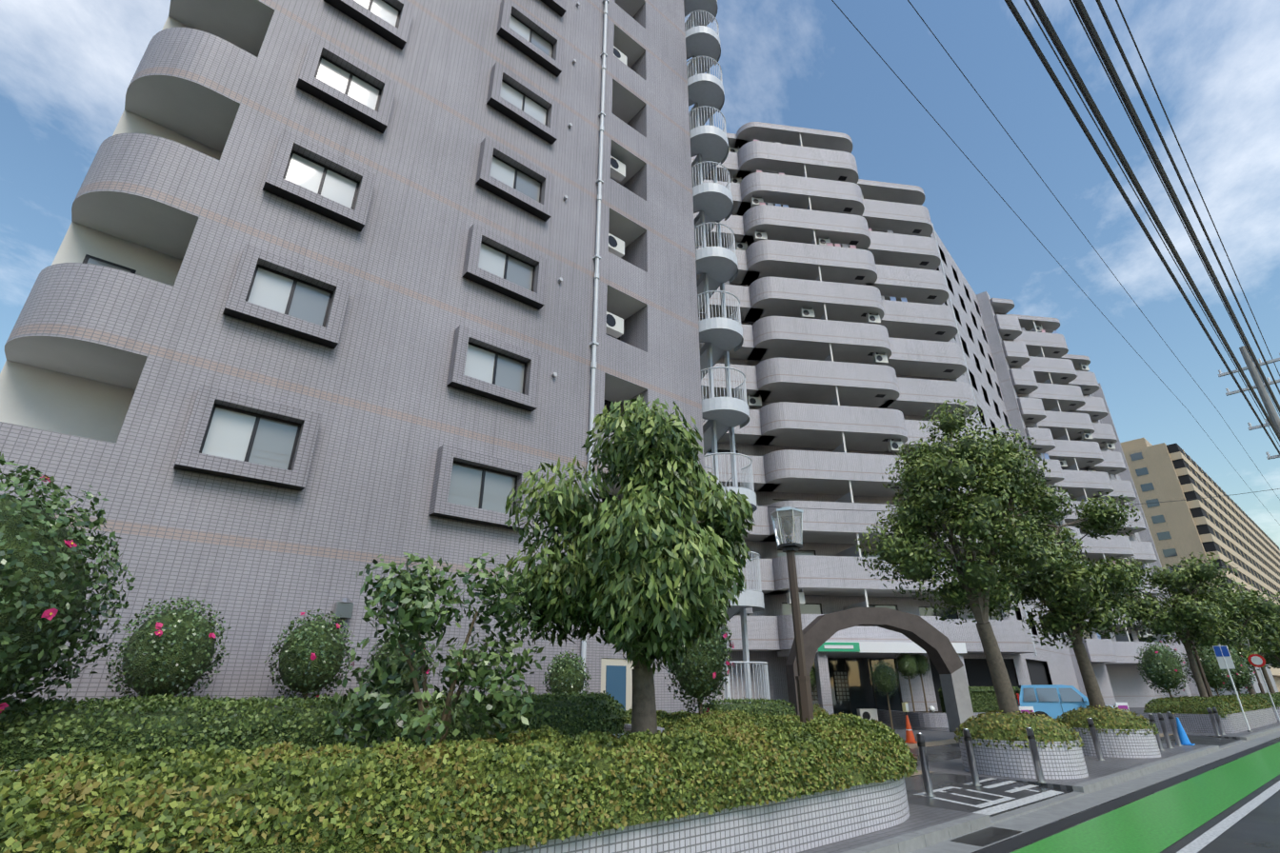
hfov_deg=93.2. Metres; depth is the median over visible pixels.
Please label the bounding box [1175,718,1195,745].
blue cone
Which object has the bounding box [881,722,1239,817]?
driveways
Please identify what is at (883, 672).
entrance topiary
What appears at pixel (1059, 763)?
round planter
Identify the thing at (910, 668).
entrance topiary
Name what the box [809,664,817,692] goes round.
entrance topiary
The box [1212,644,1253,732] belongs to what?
bus stop sign
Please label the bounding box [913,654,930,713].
entrance topiary
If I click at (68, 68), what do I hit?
sky
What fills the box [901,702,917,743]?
orange cone
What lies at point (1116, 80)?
overhead wires
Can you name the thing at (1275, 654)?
street tree
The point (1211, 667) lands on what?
flowering bush
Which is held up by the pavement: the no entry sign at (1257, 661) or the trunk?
the no entry sign at (1257, 661)
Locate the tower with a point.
(326, 301)
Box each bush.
[0,451,135,728]
[105,597,231,701]
[264,608,357,700]
[361,628,435,696]
[542,650,591,695]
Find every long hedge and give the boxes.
[1143,695,1271,718]
[1226,692,1279,709]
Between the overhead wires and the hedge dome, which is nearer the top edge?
the overhead wires
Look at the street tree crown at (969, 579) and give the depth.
13.25 m
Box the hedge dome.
[781,702,828,715]
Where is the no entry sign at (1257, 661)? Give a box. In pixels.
[1247,654,1279,722]
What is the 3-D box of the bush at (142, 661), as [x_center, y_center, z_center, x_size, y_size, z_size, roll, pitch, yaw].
[-6.114,3.540,7.647,1.311,2.693,1.278,18,-29,-37]
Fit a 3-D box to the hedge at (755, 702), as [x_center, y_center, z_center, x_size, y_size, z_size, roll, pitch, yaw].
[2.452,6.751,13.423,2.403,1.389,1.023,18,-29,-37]
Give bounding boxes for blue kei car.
[1014,684,1117,720]
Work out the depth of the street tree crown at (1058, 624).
16.07 m
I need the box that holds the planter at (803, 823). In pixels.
[10,723,909,852]
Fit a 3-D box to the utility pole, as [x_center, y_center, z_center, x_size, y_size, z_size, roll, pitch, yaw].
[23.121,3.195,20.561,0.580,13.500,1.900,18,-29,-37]
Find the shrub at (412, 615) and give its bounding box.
[323,552,551,749]
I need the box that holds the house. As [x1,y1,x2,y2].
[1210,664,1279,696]
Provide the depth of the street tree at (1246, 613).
33.97 m
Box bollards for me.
[916,707,1225,797]
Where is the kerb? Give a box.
[841,725,1279,852]
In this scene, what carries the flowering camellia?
in the planter at (803, 823)
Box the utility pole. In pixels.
[1217,345,1279,459]
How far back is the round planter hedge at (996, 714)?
11.80 m
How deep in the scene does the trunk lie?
27.73 m
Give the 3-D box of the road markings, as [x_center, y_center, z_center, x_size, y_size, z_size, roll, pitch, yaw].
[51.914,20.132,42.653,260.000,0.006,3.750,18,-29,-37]
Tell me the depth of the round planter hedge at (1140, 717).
15.04 m
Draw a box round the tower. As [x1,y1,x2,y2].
[0,0,715,713]
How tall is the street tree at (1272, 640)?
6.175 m
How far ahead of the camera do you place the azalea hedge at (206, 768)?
4.38 m
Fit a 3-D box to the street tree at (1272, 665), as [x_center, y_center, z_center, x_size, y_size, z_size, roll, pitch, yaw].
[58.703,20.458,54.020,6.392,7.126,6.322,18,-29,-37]
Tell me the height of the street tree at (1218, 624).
6.800 m
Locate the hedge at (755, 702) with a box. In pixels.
[702,697,796,716]
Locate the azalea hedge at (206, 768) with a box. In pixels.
[0,706,918,852]
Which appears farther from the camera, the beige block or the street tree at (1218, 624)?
the beige block
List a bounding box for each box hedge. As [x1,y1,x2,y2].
[0,690,628,771]
[938,685,1018,713]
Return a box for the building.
[691,121,1199,716]
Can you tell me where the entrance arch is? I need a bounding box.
[785,607,974,733]
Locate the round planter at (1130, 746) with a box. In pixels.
[1059,707,1160,759]
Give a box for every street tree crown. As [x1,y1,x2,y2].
[878,414,1057,607]
[981,494,1129,634]
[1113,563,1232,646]
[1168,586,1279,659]
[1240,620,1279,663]
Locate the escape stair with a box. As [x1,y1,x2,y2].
[683,0,770,704]
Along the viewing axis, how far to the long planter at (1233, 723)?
22.92 m
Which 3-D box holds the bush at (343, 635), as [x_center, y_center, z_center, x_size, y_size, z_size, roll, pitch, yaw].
[-4.799,3.971,8.615,1.189,2.663,1.162,18,-29,-37]
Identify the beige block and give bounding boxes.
[1120,438,1279,692]
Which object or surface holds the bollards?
on the pavement
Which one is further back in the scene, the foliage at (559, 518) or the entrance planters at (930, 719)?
the entrance planters at (930, 719)
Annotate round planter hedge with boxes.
[953,709,1084,750]
[1057,704,1159,735]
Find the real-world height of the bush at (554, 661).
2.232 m
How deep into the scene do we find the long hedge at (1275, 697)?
31.63 m
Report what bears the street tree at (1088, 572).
on the round planter at (1130, 746)
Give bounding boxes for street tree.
[854,399,1077,714]
[963,477,1150,708]
[1109,552,1246,697]
[1156,579,1279,695]
[1238,612,1279,694]
[1263,634,1279,664]
[1264,659,1279,669]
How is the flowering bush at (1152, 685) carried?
on the long planter at (1233, 723)
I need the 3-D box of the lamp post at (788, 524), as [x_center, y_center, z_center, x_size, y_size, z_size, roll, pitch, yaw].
[2.413,3.082,9.255,0.540,3.760,0.468,18,-29,-37]
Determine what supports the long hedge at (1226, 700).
on the long planter at (1233, 723)
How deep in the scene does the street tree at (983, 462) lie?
13.18 m
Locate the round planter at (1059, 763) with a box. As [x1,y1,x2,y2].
[958,713,1088,779]
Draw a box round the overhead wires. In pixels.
[756,0,1279,525]
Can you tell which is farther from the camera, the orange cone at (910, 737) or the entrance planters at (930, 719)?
the entrance planters at (930, 719)
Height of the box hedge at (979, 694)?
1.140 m
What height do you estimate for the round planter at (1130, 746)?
1.082 m
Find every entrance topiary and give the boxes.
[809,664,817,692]
[869,660,899,730]
[894,653,919,712]
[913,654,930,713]
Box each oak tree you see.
[502,394,755,741]
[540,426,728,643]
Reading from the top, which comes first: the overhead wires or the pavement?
the overhead wires
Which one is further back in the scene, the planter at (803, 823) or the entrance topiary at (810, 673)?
the entrance topiary at (810, 673)
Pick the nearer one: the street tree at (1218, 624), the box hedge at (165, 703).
the box hedge at (165, 703)
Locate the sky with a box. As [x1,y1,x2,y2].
[0,0,1279,549]
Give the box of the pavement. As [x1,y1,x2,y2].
[799,707,1279,852]
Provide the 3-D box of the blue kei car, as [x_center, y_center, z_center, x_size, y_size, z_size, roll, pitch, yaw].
[17.625,11.636,25.140,3.420,1.670,1.800,-10,-25,23]
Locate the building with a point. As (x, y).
(874, 328)
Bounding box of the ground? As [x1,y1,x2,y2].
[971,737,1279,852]
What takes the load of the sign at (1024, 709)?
on the driveways
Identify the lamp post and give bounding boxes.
[769,506,813,724]
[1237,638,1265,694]
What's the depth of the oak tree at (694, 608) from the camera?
6.72 m
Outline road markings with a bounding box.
[909,731,1279,852]
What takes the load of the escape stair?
attached to the tower
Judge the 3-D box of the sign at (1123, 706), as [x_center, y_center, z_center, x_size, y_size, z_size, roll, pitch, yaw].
[19.293,11.538,24.131,0.500,0.975,0.146,2,-23,-5]
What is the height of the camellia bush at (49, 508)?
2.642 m
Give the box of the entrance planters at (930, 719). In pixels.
[877,709,999,727]
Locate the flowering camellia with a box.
[664,617,735,714]
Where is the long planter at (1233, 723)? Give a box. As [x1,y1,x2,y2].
[1142,706,1279,734]

